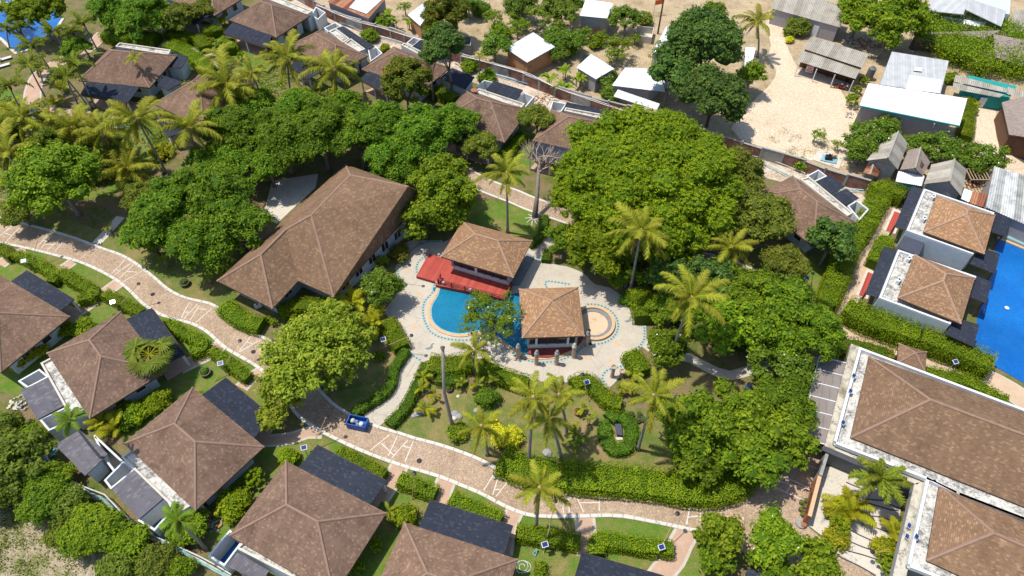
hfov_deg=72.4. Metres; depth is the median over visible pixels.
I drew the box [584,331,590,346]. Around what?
column
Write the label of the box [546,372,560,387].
dwarf palm
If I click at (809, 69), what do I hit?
shop sign
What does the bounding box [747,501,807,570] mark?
tree
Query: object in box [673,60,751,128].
tree
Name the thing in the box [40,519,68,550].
wild bush
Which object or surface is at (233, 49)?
hedge
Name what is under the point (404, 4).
tree
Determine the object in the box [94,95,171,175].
coconut palm
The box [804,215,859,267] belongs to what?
tree
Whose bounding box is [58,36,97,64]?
tree
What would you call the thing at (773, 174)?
rubble strip
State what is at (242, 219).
tree
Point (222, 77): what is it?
coconut palm
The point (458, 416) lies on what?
boulder
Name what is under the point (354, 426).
waste skip
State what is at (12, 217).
tree
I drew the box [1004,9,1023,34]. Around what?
shed
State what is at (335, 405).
kerb
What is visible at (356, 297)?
areca palm
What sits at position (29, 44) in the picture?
foxtail palm
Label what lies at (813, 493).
sign wall
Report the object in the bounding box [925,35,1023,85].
creeper
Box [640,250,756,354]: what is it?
undergrowth
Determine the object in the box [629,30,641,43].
tree
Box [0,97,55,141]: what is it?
coconut palm
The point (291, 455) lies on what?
bush
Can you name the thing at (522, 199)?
path
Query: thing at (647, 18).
bush
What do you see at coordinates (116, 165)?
bush
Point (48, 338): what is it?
window
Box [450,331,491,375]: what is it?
coconut palm
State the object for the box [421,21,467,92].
tree
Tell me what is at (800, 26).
bush
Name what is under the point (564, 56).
weeds
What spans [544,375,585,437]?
coconut palm
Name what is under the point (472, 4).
tree
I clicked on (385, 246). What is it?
window
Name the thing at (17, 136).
areca palm
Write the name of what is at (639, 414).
planter
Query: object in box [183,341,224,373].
path
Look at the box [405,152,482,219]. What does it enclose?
tree
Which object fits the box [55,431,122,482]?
bathhouse
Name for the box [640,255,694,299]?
tree
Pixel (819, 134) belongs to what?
tree
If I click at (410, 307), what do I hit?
pool deck
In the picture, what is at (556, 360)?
column
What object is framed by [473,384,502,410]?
bush
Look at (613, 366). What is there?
pedestal
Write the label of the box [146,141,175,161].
bush
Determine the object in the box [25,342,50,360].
bush
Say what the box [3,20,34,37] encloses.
foxtail palm
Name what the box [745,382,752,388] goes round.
plastic drum
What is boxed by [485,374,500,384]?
dwarf palm
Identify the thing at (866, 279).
entrance deck
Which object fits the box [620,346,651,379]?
hedge
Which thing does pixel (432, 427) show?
lawn
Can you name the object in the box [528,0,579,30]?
tree
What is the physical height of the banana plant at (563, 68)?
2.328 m
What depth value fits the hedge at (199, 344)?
79.99 m
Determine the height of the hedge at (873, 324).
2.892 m
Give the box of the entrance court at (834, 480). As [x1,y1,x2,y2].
[807,467,901,575]
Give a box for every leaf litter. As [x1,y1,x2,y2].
[10,220,281,360]
[285,394,348,438]
[734,456,822,536]
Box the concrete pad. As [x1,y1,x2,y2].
[813,149,843,169]
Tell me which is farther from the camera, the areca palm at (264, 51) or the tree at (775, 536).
the areca palm at (264, 51)
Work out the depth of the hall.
83.35 m
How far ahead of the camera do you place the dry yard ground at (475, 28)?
120.23 m
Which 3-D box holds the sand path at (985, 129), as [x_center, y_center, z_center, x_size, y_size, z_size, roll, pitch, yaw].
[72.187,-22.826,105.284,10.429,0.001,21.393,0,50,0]
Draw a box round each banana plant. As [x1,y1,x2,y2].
[380,8,392,21]
[386,16,400,28]
[402,17,410,30]
[538,72,558,82]
[550,79,575,89]
[558,63,570,79]
[571,71,588,86]
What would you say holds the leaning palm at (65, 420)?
on the ground at (100, 212)
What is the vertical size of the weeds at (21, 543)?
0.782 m
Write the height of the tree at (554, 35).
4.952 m
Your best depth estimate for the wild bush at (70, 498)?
65.27 m
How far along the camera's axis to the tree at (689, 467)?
66.51 m
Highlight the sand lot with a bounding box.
[731,10,856,166]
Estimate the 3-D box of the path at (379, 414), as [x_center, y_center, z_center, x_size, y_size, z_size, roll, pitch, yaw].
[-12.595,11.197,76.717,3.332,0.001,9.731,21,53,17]
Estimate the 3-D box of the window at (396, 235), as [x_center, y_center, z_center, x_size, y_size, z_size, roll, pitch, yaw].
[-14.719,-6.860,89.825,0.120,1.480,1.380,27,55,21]
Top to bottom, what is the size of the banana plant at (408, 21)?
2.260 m
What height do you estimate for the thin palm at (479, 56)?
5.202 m
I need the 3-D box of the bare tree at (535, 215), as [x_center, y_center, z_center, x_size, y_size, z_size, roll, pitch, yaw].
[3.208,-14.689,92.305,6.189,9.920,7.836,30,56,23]
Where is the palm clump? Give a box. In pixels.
[564,428,589,453]
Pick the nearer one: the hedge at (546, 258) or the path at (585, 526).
the path at (585, 526)
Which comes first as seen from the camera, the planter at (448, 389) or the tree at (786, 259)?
the planter at (448, 389)
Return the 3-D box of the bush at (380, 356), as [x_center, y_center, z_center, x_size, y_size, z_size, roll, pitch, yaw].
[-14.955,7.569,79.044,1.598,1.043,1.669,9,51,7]
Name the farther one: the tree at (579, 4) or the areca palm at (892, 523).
the tree at (579, 4)
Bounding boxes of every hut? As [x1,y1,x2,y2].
[862,131,907,181]
[864,163,880,184]
[900,147,929,175]
[920,158,966,198]
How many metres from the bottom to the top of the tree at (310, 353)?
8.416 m
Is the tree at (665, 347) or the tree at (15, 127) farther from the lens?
the tree at (15, 127)
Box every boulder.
[414,410,421,416]
[451,410,457,415]
[455,413,462,419]
[542,449,551,456]
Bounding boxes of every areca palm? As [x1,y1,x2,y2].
[0,96,20,117]
[7,131,33,142]
[45,94,64,108]
[49,79,68,94]
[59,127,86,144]
[83,408,120,440]
[92,408,122,439]
[213,12,227,26]
[259,48,275,58]
[335,284,366,317]
[357,302,385,340]
[820,485,876,528]
[880,516,902,540]
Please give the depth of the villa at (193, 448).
67.70 m
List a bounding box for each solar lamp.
[21,235,40,270]
[110,282,139,314]
[214,339,241,381]
[300,415,328,455]
[379,334,412,348]
[412,471,416,499]
[541,500,557,553]
[581,372,589,402]
[654,511,679,561]
[804,272,814,286]
[949,359,958,368]
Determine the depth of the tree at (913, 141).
99.29 m
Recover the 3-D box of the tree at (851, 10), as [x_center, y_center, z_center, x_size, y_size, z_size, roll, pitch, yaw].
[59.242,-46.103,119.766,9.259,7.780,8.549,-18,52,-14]
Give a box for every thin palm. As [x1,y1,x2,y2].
[125,50,143,69]
[473,52,486,81]
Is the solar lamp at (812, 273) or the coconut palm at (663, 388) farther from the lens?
the solar lamp at (812, 273)
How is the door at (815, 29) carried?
in the shed at (822, 16)
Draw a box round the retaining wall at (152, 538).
[41,456,229,575]
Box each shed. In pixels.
[327,0,385,22]
[408,4,425,38]
[508,32,554,74]
[577,54,613,92]
[580,0,612,36]
[613,67,669,109]
[651,26,669,63]
[742,47,755,81]
[769,0,841,41]
[895,171,924,194]
[909,30,1023,66]
[959,189,971,202]
[968,191,987,207]
[981,166,1023,242]
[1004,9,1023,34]
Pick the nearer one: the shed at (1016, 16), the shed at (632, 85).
the shed at (632, 85)
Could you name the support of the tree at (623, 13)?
on the dry yard ground at (475, 28)
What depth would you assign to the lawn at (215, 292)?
88.62 m
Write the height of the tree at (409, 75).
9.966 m
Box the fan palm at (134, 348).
[122,336,177,380]
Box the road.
[0,224,872,575]
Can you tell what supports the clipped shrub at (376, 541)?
on the lawn at (562, 562)
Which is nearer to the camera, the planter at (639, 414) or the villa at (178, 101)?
the planter at (639, 414)
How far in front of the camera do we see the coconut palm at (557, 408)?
64.63 m
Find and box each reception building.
[822,344,1023,521]
[889,477,1023,575]
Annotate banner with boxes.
[653,0,662,14]
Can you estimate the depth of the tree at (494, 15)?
122.06 m
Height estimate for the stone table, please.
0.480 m
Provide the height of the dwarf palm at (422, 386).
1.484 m
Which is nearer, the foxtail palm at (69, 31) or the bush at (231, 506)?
the bush at (231, 506)
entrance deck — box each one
[856,269,873,299]
[883,208,900,234]
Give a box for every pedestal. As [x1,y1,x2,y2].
[610,364,616,378]
[619,368,624,377]
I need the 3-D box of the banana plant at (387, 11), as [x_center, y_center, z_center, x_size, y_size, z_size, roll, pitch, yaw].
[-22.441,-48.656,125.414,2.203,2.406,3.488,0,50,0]
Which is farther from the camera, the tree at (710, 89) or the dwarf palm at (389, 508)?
the tree at (710, 89)
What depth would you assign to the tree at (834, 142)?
102.13 m
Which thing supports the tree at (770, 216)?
on the ground at (100, 212)
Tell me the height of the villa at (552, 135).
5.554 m
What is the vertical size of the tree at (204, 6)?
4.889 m
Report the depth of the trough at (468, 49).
119.43 m
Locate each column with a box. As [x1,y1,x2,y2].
[516,343,520,358]
[534,350,538,365]
[554,350,559,365]
[571,343,576,358]
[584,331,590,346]
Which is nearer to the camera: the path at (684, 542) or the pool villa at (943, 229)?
the path at (684, 542)
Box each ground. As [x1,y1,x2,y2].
[0,0,1023,575]
[0,460,198,575]
[315,0,1023,192]
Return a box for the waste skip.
[346,414,369,431]
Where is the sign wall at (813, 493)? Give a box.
[803,452,828,522]
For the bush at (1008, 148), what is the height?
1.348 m
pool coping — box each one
[0,18,63,54]
[997,236,1023,249]
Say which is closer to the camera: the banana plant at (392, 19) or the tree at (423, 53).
the tree at (423, 53)
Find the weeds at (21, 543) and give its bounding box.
[0,461,105,575]
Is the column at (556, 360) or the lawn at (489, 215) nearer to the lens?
the column at (556, 360)
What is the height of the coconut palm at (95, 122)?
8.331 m
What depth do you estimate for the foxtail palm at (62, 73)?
102.44 m
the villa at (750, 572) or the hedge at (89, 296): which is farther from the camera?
the hedge at (89, 296)
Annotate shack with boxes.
[952,75,1023,110]
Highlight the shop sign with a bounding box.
[805,65,814,72]
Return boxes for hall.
[216,164,418,312]
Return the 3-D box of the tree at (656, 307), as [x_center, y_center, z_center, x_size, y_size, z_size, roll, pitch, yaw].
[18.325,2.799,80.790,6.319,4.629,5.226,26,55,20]
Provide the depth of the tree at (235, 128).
94.65 m
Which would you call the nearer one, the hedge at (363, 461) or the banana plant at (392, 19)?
the hedge at (363, 461)
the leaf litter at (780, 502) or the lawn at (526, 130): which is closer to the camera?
the leaf litter at (780, 502)
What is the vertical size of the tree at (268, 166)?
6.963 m
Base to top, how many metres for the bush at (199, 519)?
2.504 m
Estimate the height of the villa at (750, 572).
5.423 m
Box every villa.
[0,270,81,373]
[18,308,189,441]
[78,42,191,111]
[104,378,271,538]
[154,74,235,148]
[166,0,243,34]
[208,445,386,575]
[223,0,327,59]
[291,22,382,89]
[361,37,474,102]
[381,500,518,575]
[445,80,533,164]
[528,101,608,175]
[575,552,663,575]
[744,569,761,575]
[760,170,868,252]
[859,247,991,349]
[889,186,1010,279]
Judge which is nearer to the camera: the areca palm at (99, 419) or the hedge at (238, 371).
the areca palm at (99, 419)
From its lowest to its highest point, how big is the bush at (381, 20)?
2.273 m
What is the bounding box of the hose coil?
[516,560,530,572]
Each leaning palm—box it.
[52,403,111,471]
[158,501,208,551]
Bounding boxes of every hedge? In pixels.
[0,241,17,263]
[10,249,62,287]
[54,265,102,308]
[98,24,163,47]
[100,287,146,315]
[161,27,196,46]
[162,38,219,77]
[163,316,211,360]
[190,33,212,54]
[199,23,223,37]
[207,345,254,384]
[214,298,266,336]
[217,35,239,55]
[276,295,313,322]
[310,295,339,315]
[334,444,389,479]
[349,347,411,415]
[379,315,411,354]
[384,361,426,429]
[395,470,440,500]
[426,350,473,378]
[428,84,459,105]
[435,372,465,389]
[447,489,505,521]
[473,356,530,395]
[492,443,760,510]
[497,131,529,163]
[514,522,581,553]
[529,214,549,249]
[534,560,547,575]
[541,249,551,263]
[567,370,622,412]
[584,530,674,561]
[596,407,639,458]
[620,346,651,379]
[625,286,656,324]
[812,179,894,313]
[831,335,895,359]
[839,295,921,349]
[863,232,896,270]
[881,178,909,208]
[914,323,999,379]
[926,365,1010,402]
[955,95,977,143]
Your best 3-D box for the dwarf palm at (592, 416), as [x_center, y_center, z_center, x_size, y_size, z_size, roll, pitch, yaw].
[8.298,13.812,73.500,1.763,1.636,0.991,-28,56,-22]
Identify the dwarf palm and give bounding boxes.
[101,221,112,232]
[141,246,157,256]
[156,252,168,266]
[197,271,214,284]
[217,260,232,278]
[384,501,396,521]
[413,368,434,383]
[413,399,437,417]
[414,379,430,393]
[427,386,440,399]
[454,377,469,388]
[468,375,484,390]
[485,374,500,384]
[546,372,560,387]
[563,421,580,438]
[576,400,592,415]
[583,412,598,424]
[615,383,627,392]
[621,380,638,394]
[624,366,643,381]
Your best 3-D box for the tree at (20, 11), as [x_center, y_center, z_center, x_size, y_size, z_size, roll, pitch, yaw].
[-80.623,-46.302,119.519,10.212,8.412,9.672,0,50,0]
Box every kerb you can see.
[0,216,495,468]
[0,241,695,531]
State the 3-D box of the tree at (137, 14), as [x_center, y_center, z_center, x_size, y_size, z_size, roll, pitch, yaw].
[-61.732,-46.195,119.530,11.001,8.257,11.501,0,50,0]
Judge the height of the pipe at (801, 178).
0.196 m
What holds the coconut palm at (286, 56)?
on the ground at (100, 212)
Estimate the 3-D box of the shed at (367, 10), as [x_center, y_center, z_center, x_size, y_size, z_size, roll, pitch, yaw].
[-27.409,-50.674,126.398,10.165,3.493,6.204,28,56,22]
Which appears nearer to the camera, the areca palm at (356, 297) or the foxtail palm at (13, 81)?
the areca palm at (356, 297)
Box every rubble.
[7,394,27,410]
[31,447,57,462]
[204,509,223,533]
[534,93,558,105]
[842,37,855,43]
[850,37,877,51]
[966,177,984,188]
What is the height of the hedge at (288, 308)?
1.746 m
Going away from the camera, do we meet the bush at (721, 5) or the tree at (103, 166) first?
the tree at (103, 166)
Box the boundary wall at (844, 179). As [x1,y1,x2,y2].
[297,0,870,190]
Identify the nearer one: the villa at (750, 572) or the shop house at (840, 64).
the villa at (750, 572)
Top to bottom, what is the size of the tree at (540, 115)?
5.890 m
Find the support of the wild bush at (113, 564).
on the scrub ground at (32, 552)
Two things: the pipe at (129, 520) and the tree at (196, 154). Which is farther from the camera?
the tree at (196, 154)
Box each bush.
[0,409,25,437]
[0,426,57,498]
[0,461,27,508]
[9,356,36,371]
[13,472,73,527]
[17,420,48,436]
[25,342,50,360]
[39,459,76,485]
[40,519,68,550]
[44,481,91,528]
[51,500,114,560]
[56,319,73,337]
[67,315,95,337]
[68,499,132,554]
[85,131,104,144]
[90,552,139,575]
[104,517,153,560]
[108,158,126,177]
[113,399,130,409]
[116,408,134,434]
[118,400,149,428]
[134,538,180,575]
[140,388,172,415]
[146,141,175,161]
[162,507,210,547]
[165,553,200,575]
[211,484,253,525]
[276,446,299,464]
[359,28,378,41]
[373,16,389,26]
[373,349,386,361]
[380,43,390,51]
[386,502,418,527]
[389,241,410,265]
[445,418,469,442]
[459,58,478,73]
[470,0,490,16]
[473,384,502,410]
[476,67,497,82]
[486,417,501,436]
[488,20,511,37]
[490,424,525,447]
[553,43,578,57]
[588,32,607,48]
[599,83,621,101]
[611,70,618,80]
[617,292,630,307]
[639,9,654,25]
[703,0,727,11]
[780,16,811,36]
[784,35,794,42]
[793,156,808,170]
[820,503,845,524]
[820,525,852,552]
[868,534,896,559]
[944,71,958,84]
[965,156,991,177]
[1001,145,1012,152]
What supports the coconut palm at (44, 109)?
on the lawn at (110, 188)
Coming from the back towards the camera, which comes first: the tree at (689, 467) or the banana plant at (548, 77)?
the banana plant at (548, 77)
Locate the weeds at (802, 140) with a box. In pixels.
[768,127,831,156]
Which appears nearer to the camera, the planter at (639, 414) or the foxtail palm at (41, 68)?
the planter at (639, 414)
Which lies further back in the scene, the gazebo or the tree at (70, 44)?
the tree at (70, 44)
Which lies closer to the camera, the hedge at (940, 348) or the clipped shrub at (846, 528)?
the clipped shrub at (846, 528)
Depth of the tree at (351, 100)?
100.86 m
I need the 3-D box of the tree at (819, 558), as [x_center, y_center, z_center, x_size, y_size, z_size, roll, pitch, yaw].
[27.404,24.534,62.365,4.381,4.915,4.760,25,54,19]
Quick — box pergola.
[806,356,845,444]
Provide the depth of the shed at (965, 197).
93.58 m
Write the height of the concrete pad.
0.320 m
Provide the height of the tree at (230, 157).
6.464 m
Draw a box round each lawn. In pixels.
[0,87,171,199]
[0,198,235,305]
[0,249,712,575]
[97,16,293,71]
[331,324,395,383]
[332,381,674,471]
[464,200,552,239]
[508,124,534,180]
[799,250,833,295]
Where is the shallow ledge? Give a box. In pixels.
[1002,235,1023,246]
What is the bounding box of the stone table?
[796,517,806,528]
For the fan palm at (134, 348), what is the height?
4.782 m
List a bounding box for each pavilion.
[416,221,533,300]
[518,287,584,357]
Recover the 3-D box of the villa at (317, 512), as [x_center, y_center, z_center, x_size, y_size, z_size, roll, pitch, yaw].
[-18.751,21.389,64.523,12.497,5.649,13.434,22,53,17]
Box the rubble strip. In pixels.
[291,0,865,202]
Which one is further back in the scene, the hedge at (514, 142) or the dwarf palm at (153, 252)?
the hedge at (514, 142)
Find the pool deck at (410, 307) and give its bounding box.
[385,237,646,387]
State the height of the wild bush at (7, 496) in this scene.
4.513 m
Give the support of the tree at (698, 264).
on the ground at (100, 212)
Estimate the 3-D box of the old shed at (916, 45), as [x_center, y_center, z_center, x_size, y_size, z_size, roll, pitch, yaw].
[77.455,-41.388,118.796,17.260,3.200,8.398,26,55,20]
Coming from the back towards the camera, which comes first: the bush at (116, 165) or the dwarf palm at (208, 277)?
the bush at (116, 165)
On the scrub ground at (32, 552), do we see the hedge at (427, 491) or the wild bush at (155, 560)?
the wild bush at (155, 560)
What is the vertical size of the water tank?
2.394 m
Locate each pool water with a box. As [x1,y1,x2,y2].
[0,0,60,51]
[432,287,527,353]
[974,238,1023,382]
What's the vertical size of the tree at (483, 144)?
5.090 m
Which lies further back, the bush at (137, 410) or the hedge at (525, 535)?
the bush at (137, 410)
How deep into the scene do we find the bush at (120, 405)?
74.24 m
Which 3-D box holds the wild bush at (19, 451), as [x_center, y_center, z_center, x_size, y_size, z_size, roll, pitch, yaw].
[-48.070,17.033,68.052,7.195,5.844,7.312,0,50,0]
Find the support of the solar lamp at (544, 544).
on the lawn at (562, 562)
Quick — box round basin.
[581,305,614,340]
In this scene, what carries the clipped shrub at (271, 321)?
on the ground at (100, 212)
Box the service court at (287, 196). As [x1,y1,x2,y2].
[264,174,317,223]
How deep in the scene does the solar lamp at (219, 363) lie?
76.98 m
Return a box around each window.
[41,335,52,344]
[136,385,146,393]
[232,3,237,11]
[284,290,292,299]
[355,267,363,278]
[368,254,376,265]
[381,239,388,253]
[393,228,401,241]
[793,233,800,241]
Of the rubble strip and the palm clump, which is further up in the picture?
the rubble strip
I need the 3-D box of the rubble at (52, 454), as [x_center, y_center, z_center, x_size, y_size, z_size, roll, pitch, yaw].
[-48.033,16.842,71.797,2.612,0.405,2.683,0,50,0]
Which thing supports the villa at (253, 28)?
on the ground at (100, 212)
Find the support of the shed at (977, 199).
on the ground at (100, 212)
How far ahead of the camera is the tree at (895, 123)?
101.61 m
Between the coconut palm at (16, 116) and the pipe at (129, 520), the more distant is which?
the coconut palm at (16, 116)
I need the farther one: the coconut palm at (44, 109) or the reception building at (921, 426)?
the coconut palm at (44, 109)
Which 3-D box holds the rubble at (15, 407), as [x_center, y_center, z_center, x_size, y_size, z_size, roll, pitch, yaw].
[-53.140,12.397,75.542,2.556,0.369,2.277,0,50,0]
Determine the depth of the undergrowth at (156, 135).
104.38 m
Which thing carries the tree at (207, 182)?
on the ground at (100, 212)
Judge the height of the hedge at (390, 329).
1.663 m
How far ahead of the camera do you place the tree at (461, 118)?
98.10 m
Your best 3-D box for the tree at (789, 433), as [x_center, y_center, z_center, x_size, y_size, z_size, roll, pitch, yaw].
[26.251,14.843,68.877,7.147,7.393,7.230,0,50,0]
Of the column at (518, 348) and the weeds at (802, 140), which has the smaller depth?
the column at (518, 348)
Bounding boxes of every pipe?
[43,454,231,575]
[316,4,422,39]
[339,22,401,42]
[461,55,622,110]
[480,68,526,83]
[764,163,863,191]
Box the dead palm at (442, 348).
[440,346,454,424]
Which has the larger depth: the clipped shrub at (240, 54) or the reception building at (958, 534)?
the clipped shrub at (240, 54)
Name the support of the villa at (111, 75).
on the ground at (100, 212)
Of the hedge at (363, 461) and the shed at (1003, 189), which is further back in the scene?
the shed at (1003, 189)
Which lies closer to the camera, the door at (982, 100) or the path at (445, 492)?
the path at (445, 492)
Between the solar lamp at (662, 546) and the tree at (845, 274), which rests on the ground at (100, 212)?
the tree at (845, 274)
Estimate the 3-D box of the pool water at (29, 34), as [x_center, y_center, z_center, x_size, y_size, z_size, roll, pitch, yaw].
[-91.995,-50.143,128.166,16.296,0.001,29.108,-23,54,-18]
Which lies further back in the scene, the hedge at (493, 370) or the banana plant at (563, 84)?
the banana plant at (563, 84)
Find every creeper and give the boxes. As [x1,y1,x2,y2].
[905,10,1023,69]
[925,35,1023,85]
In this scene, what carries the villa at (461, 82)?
on the ground at (100, 212)
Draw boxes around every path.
[0,248,25,266]
[23,32,100,115]
[37,104,124,124]
[60,260,75,269]
[72,280,122,323]
[92,216,124,244]
[158,29,169,46]
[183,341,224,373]
[191,46,244,80]
[236,368,262,390]
[264,426,321,446]
[363,356,424,425]
[382,464,407,502]
[433,478,454,503]
[467,167,814,303]
[502,509,522,555]
[575,518,596,555]
[642,339,768,379]
[647,528,695,575]
[833,205,898,315]
[840,324,1023,408]
[972,107,1023,174]
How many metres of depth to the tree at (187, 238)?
82.65 m
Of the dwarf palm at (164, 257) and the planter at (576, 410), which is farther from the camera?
the dwarf palm at (164, 257)
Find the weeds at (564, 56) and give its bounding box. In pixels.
[474,9,646,66]
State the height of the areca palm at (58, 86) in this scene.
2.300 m
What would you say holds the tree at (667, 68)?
on the dry yard ground at (475, 28)
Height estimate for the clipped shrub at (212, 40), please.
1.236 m
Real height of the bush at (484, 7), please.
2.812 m
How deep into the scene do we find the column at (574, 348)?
78.31 m
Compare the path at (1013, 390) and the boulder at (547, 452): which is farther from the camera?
the path at (1013, 390)
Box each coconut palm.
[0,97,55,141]
[0,117,37,197]
[21,103,73,134]
[38,103,100,146]
[71,109,132,156]
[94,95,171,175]
[98,139,160,194]
[155,98,222,159]
[190,44,261,107]
[199,41,242,84]
[232,54,269,109]
[254,28,314,87]
[297,48,361,96]
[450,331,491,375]
[457,405,503,456]
[474,150,530,233]
[507,370,558,457]
[508,459,571,528]
[523,396,573,462]
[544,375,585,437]
[602,201,669,291]
[621,367,687,451]
[653,264,730,364]
[703,226,758,267]
[732,3,775,57]
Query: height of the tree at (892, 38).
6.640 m
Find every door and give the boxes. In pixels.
[810,25,818,36]
[978,97,987,107]
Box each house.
[794,37,867,93]
[854,83,966,142]
[879,52,948,93]
[929,0,1010,32]
[994,96,1023,159]
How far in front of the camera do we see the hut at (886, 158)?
97.12 m
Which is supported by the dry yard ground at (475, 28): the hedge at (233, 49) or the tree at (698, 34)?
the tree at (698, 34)
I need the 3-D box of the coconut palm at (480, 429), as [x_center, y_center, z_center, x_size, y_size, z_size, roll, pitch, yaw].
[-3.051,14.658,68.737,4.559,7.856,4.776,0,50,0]
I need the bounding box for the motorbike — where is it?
[836,84,847,90]
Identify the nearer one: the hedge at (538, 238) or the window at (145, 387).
the window at (145, 387)
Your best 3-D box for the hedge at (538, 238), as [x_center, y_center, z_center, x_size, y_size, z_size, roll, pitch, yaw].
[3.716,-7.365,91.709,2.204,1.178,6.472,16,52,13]
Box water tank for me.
[865,66,876,80]
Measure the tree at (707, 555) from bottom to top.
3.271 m
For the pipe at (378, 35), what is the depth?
122.56 m
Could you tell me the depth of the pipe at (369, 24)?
122.10 m
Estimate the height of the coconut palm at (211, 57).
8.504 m
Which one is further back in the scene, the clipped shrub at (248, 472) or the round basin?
the round basin
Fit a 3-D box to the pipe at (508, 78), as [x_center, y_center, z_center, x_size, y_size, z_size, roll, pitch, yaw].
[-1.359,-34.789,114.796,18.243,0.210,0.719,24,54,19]
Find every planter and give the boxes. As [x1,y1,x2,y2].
[161,172,167,177]
[178,278,189,286]
[199,367,210,376]
[446,385,452,392]
[573,407,580,415]
[636,411,642,417]
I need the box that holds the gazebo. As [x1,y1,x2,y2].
[893,343,927,371]
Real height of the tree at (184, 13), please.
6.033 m
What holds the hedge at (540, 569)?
on the lawn at (562, 562)
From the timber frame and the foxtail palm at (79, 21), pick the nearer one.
the timber frame
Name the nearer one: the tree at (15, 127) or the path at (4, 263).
the path at (4, 263)
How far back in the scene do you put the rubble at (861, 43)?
121.30 m
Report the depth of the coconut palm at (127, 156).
96.76 m
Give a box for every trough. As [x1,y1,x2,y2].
[462,36,471,54]
[635,26,653,43]
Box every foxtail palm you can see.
[0,0,17,31]
[0,19,22,47]
[0,74,34,117]
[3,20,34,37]
[9,51,48,98]
[14,34,50,71]
[30,58,52,83]
[38,18,68,46]
[48,65,93,115]
[49,50,97,108]
[50,63,77,103]
[60,23,90,58]
[67,10,98,51]
[848,455,911,506]
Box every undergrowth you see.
[0,92,183,198]
[152,67,343,117]
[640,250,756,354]
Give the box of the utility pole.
[657,0,663,33]
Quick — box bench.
[615,424,622,435]
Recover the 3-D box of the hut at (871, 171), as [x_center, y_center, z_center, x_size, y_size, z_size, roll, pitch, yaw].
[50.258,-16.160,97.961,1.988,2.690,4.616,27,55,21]
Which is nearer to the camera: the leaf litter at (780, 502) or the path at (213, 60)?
the leaf litter at (780, 502)
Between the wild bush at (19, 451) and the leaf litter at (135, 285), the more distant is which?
the leaf litter at (135, 285)
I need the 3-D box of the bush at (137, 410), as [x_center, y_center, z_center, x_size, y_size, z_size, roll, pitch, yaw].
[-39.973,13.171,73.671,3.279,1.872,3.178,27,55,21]
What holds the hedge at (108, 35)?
on the lawn at (256, 61)
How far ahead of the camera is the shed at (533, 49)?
115.13 m
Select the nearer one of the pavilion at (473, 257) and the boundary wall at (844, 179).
the pavilion at (473, 257)
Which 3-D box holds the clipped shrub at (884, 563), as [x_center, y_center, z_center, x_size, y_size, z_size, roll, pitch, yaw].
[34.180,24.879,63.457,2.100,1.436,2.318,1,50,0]
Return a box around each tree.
[0,0,67,41]
[0,118,23,147]
[0,140,102,217]
[0,199,34,227]
[21,125,67,150]
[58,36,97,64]
[85,0,122,30]
[95,154,111,175]
[98,136,133,159]
[114,0,182,43]
[118,175,200,247]
[118,176,158,210]
[118,224,167,256]
[159,1,203,33]
[164,215,244,275]
[170,160,258,221]
[181,141,219,166]
[192,0,221,23]
[199,103,265,152]
[200,193,276,255]
[207,144,257,177]
[234,84,276,115]
[238,146,303,187]
[242,106,299,174]
[253,363,306,410]
[255,401,288,432]
[256,314,375,403]
[274,87,317,114]
[292,95,352,170]
[303,296,365,348]
[325,89,369,115]
[331,112,393,169]
[349,323,377,350]
[357,265,407,307]
[360,99,409,125]
[362,133,422,184]
[378,54,433,114]
[390,101,461,163]
[396,2,411,15]
[397,192,454,239]
[398,221,430,244]
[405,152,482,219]
[418,0,470,29]
[418,46,443,101]
[421,18,442,34]
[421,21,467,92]
[435,102,482,151]
[443,198,476,230]
[456,289,525,347]
[459,0,480,18]
[460,129,499,163]
[478,29,513,62]
[482,8,502,22]
[501,0,538,19]
[504,17,531,40]
[515,103,555,133]
[518,140,560,225]
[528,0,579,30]
[541,24,573,47]
[542,222,569,253]
[547,44,570,64]
[549,101,746,252]
[549,179,594,219]
[564,29,588,54]
[565,215,644,278]
[570,0,584,10]
[581,25,592,40]
[597,74,615,87]
[598,30,607,37]
[602,33,633,60]
[602,259,646,289]
[604,47,622,65]
[605,4,644,36]
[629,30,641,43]
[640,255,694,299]
[644,289,691,327]
[647,52,696,108]
[647,235,708,262]
[647,326,690,369]
[648,3,748,67]
[654,385,754,462]
[666,443,723,489]
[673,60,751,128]
[681,254,737,306]
[690,295,766,356]
[691,508,750,562]
[696,539,737,575]
[705,374,780,448]
[713,427,791,492]
[721,259,783,312]
[726,143,766,193]
[730,184,798,244]
[733,273,823,356]
[735,59,768,91]
[742,344,818,392]
[742,545,794,575]
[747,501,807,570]
[753,371,819,431]
[757,243,812,277]
[760,401,821,471]
[790,534,848,575]
[791,299,848,363]
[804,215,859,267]
[811,128,826,141]
[830,139,843,151]
[836,0,878,38]
[838,267,854,282]
[840,130,878,164]
[848,118,894,152]
[857,0,938,47]
[866,22,902,58]
[868,113,903,134]
[902,131,936,155]
[919,130,966,163]
[937,143,970,164]
[959,140,1015,175]
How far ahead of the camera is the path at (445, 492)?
69.29 m
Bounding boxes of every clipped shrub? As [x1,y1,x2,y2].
[206,37,216,45]
[236,52,245,58]
[244,467,265,488]
[269,318,278,325]
[349,560,365,575]
[369,535,384,553]
[374,255,389,266]
[828,515,851,532]
[845,93,858,104]
[851,85,862,93]
[858,75,869,84]
[875,550,894,575]
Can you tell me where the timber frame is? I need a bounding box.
[965,168,989,190]
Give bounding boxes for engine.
[825,153,836,160]

